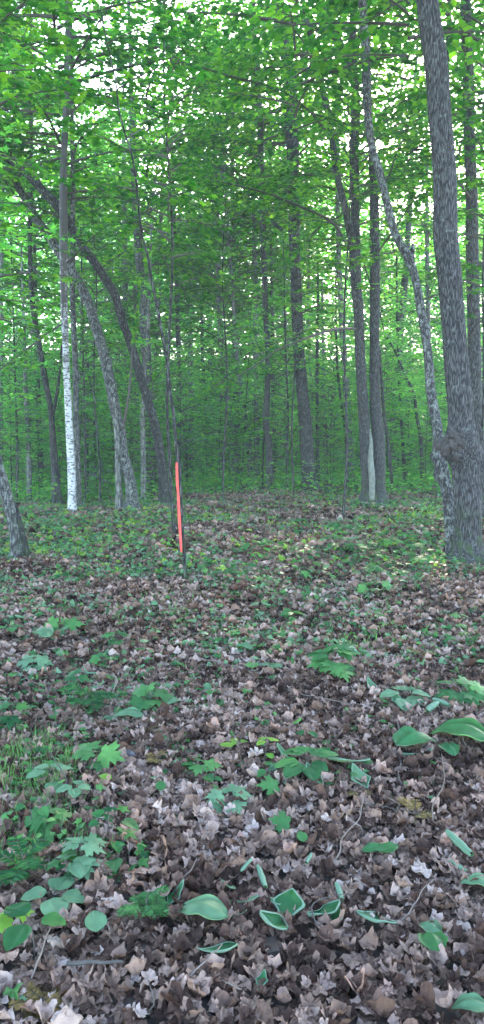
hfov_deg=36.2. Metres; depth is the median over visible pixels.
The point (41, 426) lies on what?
leafy sapling
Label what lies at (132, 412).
leafy sapling
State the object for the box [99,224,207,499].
sapling
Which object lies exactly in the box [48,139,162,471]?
forest tree
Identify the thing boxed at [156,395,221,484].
shrub
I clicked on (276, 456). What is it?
shrub
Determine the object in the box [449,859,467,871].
wilted leaf
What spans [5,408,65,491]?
shrub
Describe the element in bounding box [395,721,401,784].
fallen twig
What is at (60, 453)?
shrub
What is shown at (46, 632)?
green leaf
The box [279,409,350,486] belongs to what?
shrub
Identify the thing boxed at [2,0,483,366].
sky
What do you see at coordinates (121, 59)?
birch tree
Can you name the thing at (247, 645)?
green leaf
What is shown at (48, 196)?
leaning maple
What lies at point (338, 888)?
wilted leaf
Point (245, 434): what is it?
sapling
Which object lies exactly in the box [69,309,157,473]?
leafy sapling
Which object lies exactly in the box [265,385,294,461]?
leafy sapling
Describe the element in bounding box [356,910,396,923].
wilted leaf
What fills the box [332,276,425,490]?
sapling
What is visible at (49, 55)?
understorey maple
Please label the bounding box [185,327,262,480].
leafy sapling
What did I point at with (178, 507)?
marker strip
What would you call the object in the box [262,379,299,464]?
leafy sapling
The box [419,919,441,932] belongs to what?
green leaf
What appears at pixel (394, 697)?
wilted leaf
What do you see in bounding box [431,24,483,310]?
forest tree
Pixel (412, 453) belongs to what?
shrub
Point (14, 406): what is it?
leafy sapling
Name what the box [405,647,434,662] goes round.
fern
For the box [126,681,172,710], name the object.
maple seedling
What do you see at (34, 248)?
forest tree
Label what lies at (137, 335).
young tree
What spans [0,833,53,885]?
fern
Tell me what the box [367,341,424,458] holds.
leafy sapling
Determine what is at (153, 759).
fern
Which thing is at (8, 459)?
shrub
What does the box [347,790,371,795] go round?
fern
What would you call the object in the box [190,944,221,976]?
fallen twig
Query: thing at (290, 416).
leafy sapling
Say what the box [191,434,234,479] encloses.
shrub
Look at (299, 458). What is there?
leafy sapling
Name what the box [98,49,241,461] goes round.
forest tree
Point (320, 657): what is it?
maple seedling
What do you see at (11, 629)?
broadleaf plant
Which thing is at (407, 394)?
leafy sapling
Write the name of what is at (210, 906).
green leaf
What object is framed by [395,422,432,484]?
shrub
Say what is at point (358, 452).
shrub
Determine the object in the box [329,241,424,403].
young tree
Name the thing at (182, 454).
shrub
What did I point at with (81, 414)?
leafy sapling
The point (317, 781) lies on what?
wilted leaf
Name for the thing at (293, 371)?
young tree
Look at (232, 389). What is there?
leafy sapling
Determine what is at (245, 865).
wilted leaf
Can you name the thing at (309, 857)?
wilted leaf
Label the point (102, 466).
shrub
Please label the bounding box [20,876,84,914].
broadleaf plant
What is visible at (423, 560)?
maple seedling
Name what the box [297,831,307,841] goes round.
green leaf
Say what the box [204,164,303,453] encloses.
forest tree
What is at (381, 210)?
forest tree
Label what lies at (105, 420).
leafy sapling
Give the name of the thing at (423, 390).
leafy sapling
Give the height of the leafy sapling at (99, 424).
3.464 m
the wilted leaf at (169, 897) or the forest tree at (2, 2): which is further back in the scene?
the forest tree at (2, 2)
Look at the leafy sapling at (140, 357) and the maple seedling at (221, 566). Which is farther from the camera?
the leafy sapling at (140, 357)
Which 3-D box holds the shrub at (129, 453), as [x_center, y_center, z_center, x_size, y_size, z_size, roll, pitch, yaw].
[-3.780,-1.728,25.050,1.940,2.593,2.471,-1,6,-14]
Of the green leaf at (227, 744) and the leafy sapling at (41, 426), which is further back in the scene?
the leafy sapling at (41, 426)
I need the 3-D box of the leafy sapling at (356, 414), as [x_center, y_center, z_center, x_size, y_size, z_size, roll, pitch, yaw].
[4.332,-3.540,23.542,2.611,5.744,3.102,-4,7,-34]
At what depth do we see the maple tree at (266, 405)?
20.96 m
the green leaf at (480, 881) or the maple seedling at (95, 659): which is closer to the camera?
the green leaf at (480, 881)
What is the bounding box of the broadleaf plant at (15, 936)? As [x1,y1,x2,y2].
[3,902,65,960]
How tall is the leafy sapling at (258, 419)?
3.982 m
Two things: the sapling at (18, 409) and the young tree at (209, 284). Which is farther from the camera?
the young tree at (209, 284)
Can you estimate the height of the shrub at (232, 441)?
3.235 m
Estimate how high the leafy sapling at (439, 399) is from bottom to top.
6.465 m
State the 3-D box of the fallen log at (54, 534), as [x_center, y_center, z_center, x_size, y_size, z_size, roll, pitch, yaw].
[-2.887,0.350,12.147,0.107,0.110,0.674,3,7,27]
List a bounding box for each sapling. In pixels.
[0,234,55,500]
[0,245,69,499]
[0,311,55,490]
[0,322,46,464]
[0,323,72,496]
[0,351,66,474]
[0,382,20,467]
[3,355,40,475]
[3,376,24,481]
[4,350,44,479]
[8,399,47,481]
[11,356,58,453]
[13,313,108,480]
[15,0,220,578]
[27,223,135,501]
[32,326,112,470]
[33,390,90,480]
[35,291,128,495]
[39,345,88,480]
[41,376,83,475]
[44,370,101,467]
[49,272,117,491]
[59,393,112,492]
[60,373,110,476]
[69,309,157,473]
[71,351,120,485]
[80,359,131,463]
[81,358,140,490]
[88,330,170,465]
[96,362,139,469]
[98,360,167,476]
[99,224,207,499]
[102,353,167,471]
[111,392,139,474]
[121,334,190,460]
[130,382,183,485]
[132,307,239,479]
[137,339,206,471]
[140,372,181,465]
[154,363,203,474]
[155,392,189,473]
[162,350,214,474]
[173,381,219,466]
[175,299,263,484]
[176,287,260,472]
[179,324,255,477]
[179,389,221,483]
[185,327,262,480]
[190,282,285,484]
[210,364,245,463]
[222,282,317,488]
[224,372,281,467]
[226,326,295,472]
[234,375,290,481]
[239,239,336,487]
[242,370,282,460]
[259,360,298,478]
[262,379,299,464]
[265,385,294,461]
[277,386,297,465]
[279,262,367,481]
[285,255,369,482]
[285,341,354,462]
[291,271,353,481]
[292,310,368,478]
[294,385,329,459]
[295,370,352,484]
[308,337,369,477]
[313,384,338,482]
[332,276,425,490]
[336,308,417,451]
[337,318,420,464]
[337,373,359,454]
[339,258,424,485]
[350,356,393,453]
[351,335,419,475]
[357,256,440,482]
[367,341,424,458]
[386,343,430,471]
[388,319,482,481]
[389,322,442,472]
[395,377,447,483]
[400,367,426,469]
[402,358,446,479]
[405,373,446,476]
[414,361,444,470]
[414,367,446,440]
[417,321,482,454]
[417,371,445,460]
[428,326,482,445]
[435,344,482,462]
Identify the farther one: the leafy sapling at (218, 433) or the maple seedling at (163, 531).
the leafy sapling at (218, 433)
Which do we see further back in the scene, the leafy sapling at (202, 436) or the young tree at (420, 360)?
the young tree at (420, 360)
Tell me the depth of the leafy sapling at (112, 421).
24.73 m
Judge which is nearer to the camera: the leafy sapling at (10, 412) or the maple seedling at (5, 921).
the maple seedling at (5, 921)
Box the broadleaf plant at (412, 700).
[380,685,429,710]
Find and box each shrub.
[0,404,50,491]
[0,410,24,485]
[3,413,47,490]
[3,419,37,485]
[4,411,44,481]
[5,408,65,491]
[6,423,44,491]
[14,437,65,492]
[33,395,109,494]
[40,443,91,492]
[61,428,111,488]
[80,405,140,483]
[88,419,140,483]
[104,423,140,489]
[130,422,185,487]
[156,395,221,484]
[163,403,216,476]
[166,435,201,481]
[179,439,212,480]
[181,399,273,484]
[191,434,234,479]
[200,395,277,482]
[200,412,246,468]
[203,396,265,482]
[264,424,297,481]
[271,406,322,480]
[273,419,325,487]
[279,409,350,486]
[296,389,370,484]
[328,389,416,477]
[331,423,370,480]
[332,409,359,474]
[381,392,431,477]
[385,415,428,476]
[388,406,432,477]
[392,415,431,481]
[392,418,425,473]
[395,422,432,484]
[414,432,433,471]
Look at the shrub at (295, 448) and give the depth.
22.62 m
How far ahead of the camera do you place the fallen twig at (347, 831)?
2.82 m
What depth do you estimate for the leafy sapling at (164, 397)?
22.73 m
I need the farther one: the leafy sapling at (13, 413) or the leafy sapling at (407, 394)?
the leafy sapling at (13, 413)
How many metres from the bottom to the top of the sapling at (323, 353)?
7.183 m
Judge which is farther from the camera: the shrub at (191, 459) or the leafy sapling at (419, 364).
the shrub at (191, 459)
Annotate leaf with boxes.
[32,627,53,636]
[68,861,89,878]
[85,910,106,931]
[99,773,111,779]
[112,707,142,718]
[144,691,154,698]
[155,781,165,789]
[166,697,180,704]
[167,880,183,904]
[177,894,227,919]
[197,941,237,952]
[219,742,232,746]
[220,878,235,888]
[230,895,258,902]
[234,642,252,648]
[239,858,251,871]
[255,774,279,794]
[256,864,267,887]
[256,969,267,989]
[259,910,287,929]
[268,810,290,832]
[273,888,304,915]
[277,743,293,757]
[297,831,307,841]
[305,852,312,863]
[306,762,323,784]
[307,899,340,916]
[326,756,369,761]
[330,908,342,920]
[335,882,343,901]
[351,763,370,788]
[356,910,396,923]
[362,842,384,851]
[367,676,376,689]
[378,841,397,852]
[391,694,401,702]
[393,726,435,746]
[402,748,431,755]
[417,931,447,950]
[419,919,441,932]
[425,701,438,712]
[430,717,483,741]
[432,697,450,706]
[438,742,458,755]
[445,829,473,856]
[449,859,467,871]
[451,992,483,1011]
[460,873,483,885]
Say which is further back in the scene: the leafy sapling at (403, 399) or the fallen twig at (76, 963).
the leafy sapling at (403, 399)
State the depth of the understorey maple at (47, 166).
12.23 m
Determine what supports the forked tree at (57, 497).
on the ground at (274, 951)
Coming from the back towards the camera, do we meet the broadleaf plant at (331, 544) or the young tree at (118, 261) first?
the young tree at (118, 261)
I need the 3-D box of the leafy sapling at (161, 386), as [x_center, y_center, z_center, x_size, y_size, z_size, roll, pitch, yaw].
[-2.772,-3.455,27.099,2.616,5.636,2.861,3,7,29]
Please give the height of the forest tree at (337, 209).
17.772 m
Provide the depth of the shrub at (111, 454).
26.14 m
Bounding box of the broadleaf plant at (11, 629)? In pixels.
[0,624,23,642]
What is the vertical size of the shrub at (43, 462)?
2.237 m
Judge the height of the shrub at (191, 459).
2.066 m
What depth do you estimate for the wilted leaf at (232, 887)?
2.50 m
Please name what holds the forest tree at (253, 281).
on the ground at (274, 951)
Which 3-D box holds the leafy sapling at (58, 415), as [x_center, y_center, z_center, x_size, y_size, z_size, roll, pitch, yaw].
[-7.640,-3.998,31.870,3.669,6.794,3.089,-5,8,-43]
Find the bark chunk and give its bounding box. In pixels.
[120,750,136,764]
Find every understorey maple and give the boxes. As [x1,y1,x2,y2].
[0,0,106,343]
[0,40,80,183]
[0,79,65,369]
[0,200,50,432]
[17,152,166,502]
[72,0,246,532]
[163,146,295,499]
[249,145,347,493]
[273,38,427,517]
[410,52,483,465]
[416,145,483,398]
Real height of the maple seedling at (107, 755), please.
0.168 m
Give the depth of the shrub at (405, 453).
27.93 m
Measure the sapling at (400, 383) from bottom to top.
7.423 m
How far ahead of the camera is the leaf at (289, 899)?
2.42 m
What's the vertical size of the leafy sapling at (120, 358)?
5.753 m
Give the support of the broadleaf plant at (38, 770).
on the ground at (274, 951)
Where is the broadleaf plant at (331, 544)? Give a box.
[319,532,369,549]
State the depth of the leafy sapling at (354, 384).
26.89 m
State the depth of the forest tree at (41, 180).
26.74 m
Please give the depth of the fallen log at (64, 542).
10.78 m
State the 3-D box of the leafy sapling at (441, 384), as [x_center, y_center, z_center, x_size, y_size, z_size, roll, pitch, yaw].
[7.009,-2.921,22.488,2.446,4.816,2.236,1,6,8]
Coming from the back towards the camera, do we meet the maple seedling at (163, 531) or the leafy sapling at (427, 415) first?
the leafy sapling at (427, 415)
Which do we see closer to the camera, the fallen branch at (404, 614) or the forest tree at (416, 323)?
the fallen branch at (404, 614)
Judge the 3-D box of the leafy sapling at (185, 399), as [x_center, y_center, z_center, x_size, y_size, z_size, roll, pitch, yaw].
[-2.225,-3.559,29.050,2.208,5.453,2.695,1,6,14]
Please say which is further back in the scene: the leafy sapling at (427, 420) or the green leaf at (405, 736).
the leafy sapling at (427, 420)
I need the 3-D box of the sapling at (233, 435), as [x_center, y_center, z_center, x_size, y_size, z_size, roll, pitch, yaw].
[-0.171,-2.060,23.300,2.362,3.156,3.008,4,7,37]
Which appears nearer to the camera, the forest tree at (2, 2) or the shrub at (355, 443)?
the forest tree at (2, 2)
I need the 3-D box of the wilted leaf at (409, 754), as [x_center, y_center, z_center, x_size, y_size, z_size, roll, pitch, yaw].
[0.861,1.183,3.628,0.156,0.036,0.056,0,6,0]
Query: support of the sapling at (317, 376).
on the ground at (274, 951)
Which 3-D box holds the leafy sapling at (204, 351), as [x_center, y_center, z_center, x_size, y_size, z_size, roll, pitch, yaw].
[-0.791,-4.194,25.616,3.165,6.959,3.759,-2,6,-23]
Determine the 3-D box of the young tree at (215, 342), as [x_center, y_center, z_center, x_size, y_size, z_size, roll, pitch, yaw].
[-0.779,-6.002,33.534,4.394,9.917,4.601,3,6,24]
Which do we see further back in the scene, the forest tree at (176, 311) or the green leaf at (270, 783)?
the forest tree at (176, 311)
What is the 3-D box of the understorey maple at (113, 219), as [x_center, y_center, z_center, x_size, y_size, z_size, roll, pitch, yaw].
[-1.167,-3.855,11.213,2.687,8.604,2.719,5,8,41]
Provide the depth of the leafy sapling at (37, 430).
22.45 m
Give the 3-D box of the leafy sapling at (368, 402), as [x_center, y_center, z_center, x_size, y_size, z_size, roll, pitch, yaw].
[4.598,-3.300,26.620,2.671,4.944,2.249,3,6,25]
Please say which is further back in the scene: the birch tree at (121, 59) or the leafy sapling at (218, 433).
the leafy sapling at (218, 433)
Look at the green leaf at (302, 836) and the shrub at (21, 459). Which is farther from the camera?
the shrub at (21, 459)
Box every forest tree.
[0,0,45,28]
[0,0,101,461]
[0,2,145,494]
[3,0,110,292]
[37,115,132,485]
[38,128,175,459]
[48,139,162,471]
[53,0,283,490]
[57,104,202,479]
[77,74,170,483]
[78,85,226,389]
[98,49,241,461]
[113,206,199,415]
[138,32,323,473]
[140,0,326,482]
[142,8,327,483]
[146,203,229,479]
[148,150,259,463]
[153,175,249,471]
[169,17,289,481]
[172,1,368,476]
[204,156,322,429]
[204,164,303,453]
[221,152,345,438]
[240,144,326,472]
[246,114,367,444]
[254,6,480,480]
[277,261,332,426]
[304,280,354,384]
[309,1,479,471]
[321,197,423,373]
[364,114,483,470]
[379,2,483,386]
[389,257,437,369]
[395,204,481,435]
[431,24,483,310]
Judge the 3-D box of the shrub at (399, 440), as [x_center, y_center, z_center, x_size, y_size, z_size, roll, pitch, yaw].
[4.118,-2.129,22.771,2.717,3.282,2.296,2,6,16]
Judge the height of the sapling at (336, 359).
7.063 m
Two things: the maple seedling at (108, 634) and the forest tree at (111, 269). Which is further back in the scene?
the forest tree at (111, 269)
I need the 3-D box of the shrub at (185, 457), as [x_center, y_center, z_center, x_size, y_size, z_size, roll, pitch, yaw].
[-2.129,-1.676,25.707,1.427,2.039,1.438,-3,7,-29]
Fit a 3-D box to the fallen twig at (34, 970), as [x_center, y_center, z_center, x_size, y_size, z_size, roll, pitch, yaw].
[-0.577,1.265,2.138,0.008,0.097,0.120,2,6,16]
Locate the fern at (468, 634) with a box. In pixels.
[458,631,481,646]
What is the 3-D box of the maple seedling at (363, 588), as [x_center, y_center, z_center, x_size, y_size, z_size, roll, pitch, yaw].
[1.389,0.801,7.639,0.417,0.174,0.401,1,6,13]
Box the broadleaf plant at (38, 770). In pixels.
[25,763,72,790]
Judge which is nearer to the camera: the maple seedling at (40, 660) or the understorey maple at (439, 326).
the maple seedling at (40, 660)
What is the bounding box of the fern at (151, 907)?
[116,885,170,919]
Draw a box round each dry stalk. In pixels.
[50,739,71,783]
[147,980,154,1018]
[184,857,196,876]
[311,891,351,926]
[346,806,362,836]
[431,754,444,831]
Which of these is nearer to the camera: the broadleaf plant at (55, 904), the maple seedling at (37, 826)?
the broadleaf plant at (55, 904)
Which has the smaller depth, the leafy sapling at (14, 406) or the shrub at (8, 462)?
the shrub at (8, 462)
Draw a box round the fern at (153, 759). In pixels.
[146,750,166,763]
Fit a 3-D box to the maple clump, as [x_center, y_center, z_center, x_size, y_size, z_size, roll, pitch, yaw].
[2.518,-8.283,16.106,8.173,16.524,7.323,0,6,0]
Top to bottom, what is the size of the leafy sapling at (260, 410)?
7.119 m
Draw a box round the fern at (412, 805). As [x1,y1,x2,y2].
[397,796,434,823]
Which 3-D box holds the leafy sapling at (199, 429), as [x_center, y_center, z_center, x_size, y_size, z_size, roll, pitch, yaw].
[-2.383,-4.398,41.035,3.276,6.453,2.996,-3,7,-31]
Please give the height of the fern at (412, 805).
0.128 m
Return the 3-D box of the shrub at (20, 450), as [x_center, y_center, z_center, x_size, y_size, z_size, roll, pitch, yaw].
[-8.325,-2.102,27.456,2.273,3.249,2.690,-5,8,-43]
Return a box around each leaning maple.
[0,0,141,508]
[0,0,179,503]
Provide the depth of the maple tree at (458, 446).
8.97 m
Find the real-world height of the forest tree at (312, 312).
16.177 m
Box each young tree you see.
[3,215,92,491]
[3,248,71,452]
[3,303,44,475]
[3,307,48,479]
[4,166,136,422]
[41,265,129,450]
[68,251,172,425]
[81,341,133,427]
[93,273,186,478]
[118,187,247,477]
[180,268,264,472]
[184,256,289,406]
[185,341,232,472]
[209,278,282,473]
[244,291,312,419]
[248,273,329,421]
[275,327,330,432]
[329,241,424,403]
[354,268,443,419]
[409,287,481,421]
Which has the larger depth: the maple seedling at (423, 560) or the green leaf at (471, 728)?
the maple seedling at (423, 560)
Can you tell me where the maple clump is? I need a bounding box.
[155,0,483,504]
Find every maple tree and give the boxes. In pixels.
[143,0,361,489]
[147,0,397,491]
[243,0,483,569]
[318,0,483,517]
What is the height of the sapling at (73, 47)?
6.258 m
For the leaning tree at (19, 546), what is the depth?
9.61 m
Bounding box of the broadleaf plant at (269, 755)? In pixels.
[257,737,278,759]
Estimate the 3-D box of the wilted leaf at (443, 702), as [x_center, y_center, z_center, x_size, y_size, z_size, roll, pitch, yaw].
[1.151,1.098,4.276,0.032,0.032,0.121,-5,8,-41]
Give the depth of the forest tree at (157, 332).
30.77 m
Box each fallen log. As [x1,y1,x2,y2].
[38,507,58,516]
[50,530,79,536]
[62,541,76,547]
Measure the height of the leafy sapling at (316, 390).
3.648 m
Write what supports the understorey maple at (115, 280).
on the ground at (274, 951)
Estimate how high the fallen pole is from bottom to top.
0.395 m
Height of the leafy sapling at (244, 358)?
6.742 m
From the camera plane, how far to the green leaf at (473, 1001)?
2.00 m
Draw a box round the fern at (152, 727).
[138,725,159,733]
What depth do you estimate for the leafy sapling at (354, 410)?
45.94 m
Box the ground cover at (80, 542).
[0,480,483,1017]
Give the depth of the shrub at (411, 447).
25.59 m
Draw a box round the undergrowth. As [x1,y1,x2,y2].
[0,460,483,878]
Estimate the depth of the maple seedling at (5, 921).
2.23 m
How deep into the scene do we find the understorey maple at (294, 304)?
18.85 m
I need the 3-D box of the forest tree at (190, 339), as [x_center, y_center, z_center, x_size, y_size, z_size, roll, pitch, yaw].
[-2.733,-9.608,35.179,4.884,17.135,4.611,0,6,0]
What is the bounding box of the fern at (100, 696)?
[60,683,118,710]
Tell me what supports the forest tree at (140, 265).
on the ground at (274, 951)
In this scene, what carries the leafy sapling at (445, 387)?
on the ground at (274, 951)
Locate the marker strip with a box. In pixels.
[175,462,181,551]
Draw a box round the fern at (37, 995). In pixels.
[8,979,64,1022]
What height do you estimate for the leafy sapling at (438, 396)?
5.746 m
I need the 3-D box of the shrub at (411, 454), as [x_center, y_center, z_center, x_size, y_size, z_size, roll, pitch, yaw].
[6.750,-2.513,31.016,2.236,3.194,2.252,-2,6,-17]
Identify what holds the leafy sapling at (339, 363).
on the ground at (274, 951)
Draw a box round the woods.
[2,97,483,479]
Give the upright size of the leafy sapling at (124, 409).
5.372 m
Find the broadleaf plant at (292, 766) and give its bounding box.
[274,746,338,780]
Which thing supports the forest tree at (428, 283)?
on the ground at (274, 951)
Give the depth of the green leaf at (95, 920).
2.25 m
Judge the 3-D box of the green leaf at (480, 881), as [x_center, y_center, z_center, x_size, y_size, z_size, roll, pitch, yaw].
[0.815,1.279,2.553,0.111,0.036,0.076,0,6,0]
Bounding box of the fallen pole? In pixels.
[81,471,113,484]
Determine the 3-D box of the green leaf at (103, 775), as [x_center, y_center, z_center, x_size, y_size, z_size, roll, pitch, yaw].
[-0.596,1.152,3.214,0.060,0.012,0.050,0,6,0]
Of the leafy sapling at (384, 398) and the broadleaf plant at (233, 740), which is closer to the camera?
the broadleaf plant at (233, 740)
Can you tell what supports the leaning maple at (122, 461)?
on the ground at (274, 951)
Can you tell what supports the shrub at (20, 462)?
on the ground at (274, 951)
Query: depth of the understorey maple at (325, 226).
13.86 m
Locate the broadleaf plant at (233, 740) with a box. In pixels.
[229,738,247,744]
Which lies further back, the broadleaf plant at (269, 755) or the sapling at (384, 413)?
the sapling at (384, 413)
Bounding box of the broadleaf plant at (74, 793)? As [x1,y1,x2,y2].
[55,780,90,798]
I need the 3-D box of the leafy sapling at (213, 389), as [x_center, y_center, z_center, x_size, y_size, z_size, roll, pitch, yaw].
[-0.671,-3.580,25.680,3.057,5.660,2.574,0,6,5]
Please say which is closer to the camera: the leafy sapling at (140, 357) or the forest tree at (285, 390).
the leafy sapling at (140, 357)
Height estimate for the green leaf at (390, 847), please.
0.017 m
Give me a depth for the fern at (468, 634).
5.47 m
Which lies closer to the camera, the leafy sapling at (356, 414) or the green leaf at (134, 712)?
the green leaf at (134, 712)
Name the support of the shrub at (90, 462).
on the ground at (274, 951)
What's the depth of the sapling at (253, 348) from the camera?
21.81 m
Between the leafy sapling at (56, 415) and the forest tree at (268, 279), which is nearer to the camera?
the leafy sapling at (56, 415)
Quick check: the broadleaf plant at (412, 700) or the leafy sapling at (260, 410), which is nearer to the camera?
the broadleaf plant at (412, 700)
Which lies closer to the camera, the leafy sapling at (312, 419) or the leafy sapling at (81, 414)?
the leafy sapling at (81, 414)
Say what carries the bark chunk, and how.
on the ground at (274, 951)
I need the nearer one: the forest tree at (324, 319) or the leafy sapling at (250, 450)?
the leafy sapling at (250, 450)
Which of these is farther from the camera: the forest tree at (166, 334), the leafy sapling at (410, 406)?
the forest tree at (166, 334)
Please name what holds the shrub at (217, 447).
on the ground at (274, 951)
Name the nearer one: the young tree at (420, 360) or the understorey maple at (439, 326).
the understorey maple at (439, 326)
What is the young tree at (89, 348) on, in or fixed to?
on the ground at (274, 951)
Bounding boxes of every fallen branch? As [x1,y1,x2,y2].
[351,612,430,619]
[397,611,483,615]
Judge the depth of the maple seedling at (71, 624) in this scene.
5.87 m
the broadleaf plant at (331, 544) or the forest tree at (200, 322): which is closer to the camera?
the broadleaf plant at (331, 544)
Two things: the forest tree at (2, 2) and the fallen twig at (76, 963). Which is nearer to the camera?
the fallen twig at (76, 963)
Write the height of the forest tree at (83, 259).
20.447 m
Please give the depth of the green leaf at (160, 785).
3.14 m
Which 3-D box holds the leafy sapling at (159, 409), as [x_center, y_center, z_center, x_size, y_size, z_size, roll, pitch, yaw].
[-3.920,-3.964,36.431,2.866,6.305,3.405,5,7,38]
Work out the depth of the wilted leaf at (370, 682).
4.55 m
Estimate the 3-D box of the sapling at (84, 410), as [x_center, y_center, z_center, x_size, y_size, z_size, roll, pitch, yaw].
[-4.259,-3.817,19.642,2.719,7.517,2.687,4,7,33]
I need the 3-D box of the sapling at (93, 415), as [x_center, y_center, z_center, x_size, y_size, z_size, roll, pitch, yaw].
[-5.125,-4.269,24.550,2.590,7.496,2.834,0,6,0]
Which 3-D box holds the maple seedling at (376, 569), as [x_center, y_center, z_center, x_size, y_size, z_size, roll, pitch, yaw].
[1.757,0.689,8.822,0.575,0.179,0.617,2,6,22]
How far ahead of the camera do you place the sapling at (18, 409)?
20.66 m
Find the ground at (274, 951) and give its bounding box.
[0,465,483,1023]
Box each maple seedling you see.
[0,702,30,729]
[0,901,33,933]
[16,654,53,673]
[17,806,72,843]
[42,616,85,636]
[54,832,107,879]
[62,668,90,705]
[69,740,125,772]
[88,652,117,667]
[100,630,130,648]
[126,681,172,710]
[148,521,170,534]
[188,757,222,775]
[203,783,253,817]
[215,565,225,576]
[244,661,258,669]
[260,662,282,667]
[279,608,303,620]
[306,641,360,682]
[356,579,393,594]
[366,560,411,573]
[372,529,432,550]
[408,555,435,563]
[434,675,483,710]
[450,612,467,629]
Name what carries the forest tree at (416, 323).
on the ground at (274, 951)
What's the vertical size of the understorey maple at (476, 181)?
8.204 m
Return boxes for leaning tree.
[0,118,76,557]
[140,0,454,558]
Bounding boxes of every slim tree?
[0,0,162,506]
[359,0,483,220]
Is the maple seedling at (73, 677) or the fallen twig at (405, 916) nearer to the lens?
the fallen twig at (405, 916)
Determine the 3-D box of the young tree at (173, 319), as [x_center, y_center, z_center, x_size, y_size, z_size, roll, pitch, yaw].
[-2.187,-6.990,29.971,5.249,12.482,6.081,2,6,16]
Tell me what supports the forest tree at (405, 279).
on the ground at (274, 951)
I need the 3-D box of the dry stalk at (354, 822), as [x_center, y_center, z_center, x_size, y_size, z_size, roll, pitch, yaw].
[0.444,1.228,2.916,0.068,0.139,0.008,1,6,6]
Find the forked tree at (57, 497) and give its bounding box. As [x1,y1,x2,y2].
[0,13,126,503]
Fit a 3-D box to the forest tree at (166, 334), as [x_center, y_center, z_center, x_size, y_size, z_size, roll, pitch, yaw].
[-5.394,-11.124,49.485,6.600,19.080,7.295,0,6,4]
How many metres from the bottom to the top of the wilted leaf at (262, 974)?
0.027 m
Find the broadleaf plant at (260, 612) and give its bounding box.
[250,602,271,616]
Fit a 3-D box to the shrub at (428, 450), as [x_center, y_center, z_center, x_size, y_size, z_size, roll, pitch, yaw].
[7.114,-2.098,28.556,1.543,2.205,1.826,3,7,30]
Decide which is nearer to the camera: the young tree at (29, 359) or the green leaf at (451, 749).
the green leaf at (451, 749)
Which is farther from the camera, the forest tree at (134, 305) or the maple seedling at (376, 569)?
the forest tree at (134, 305)
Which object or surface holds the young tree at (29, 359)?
on the ground at (274, 951)
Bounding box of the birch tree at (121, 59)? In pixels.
[0,0,253,511]
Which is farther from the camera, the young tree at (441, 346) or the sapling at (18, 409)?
the young tree at (441, 346)
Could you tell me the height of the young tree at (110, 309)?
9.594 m
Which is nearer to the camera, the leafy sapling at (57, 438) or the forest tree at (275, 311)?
the leafy sapling at (57, 438)
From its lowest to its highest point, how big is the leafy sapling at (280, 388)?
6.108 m
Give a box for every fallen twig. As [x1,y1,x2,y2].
[15,670,49,689]
[30,926,50,978]
[66,960,122,965]
[112,673,119,723]
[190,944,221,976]
[199,657,246,668]
[287,690,349,704]
[335,798,363,859]
[360,803,420,814]
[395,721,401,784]
[401,880,432,920]
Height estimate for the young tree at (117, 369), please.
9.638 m
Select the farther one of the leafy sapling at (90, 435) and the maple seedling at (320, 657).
the leafy sapling at (90, 435)
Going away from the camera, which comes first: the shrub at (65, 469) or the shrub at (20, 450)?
the shrub at (65, 469)
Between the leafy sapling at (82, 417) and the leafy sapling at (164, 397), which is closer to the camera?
the leafy sapling at (164, 397)
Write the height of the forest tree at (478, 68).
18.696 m
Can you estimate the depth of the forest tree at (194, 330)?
48.99 m

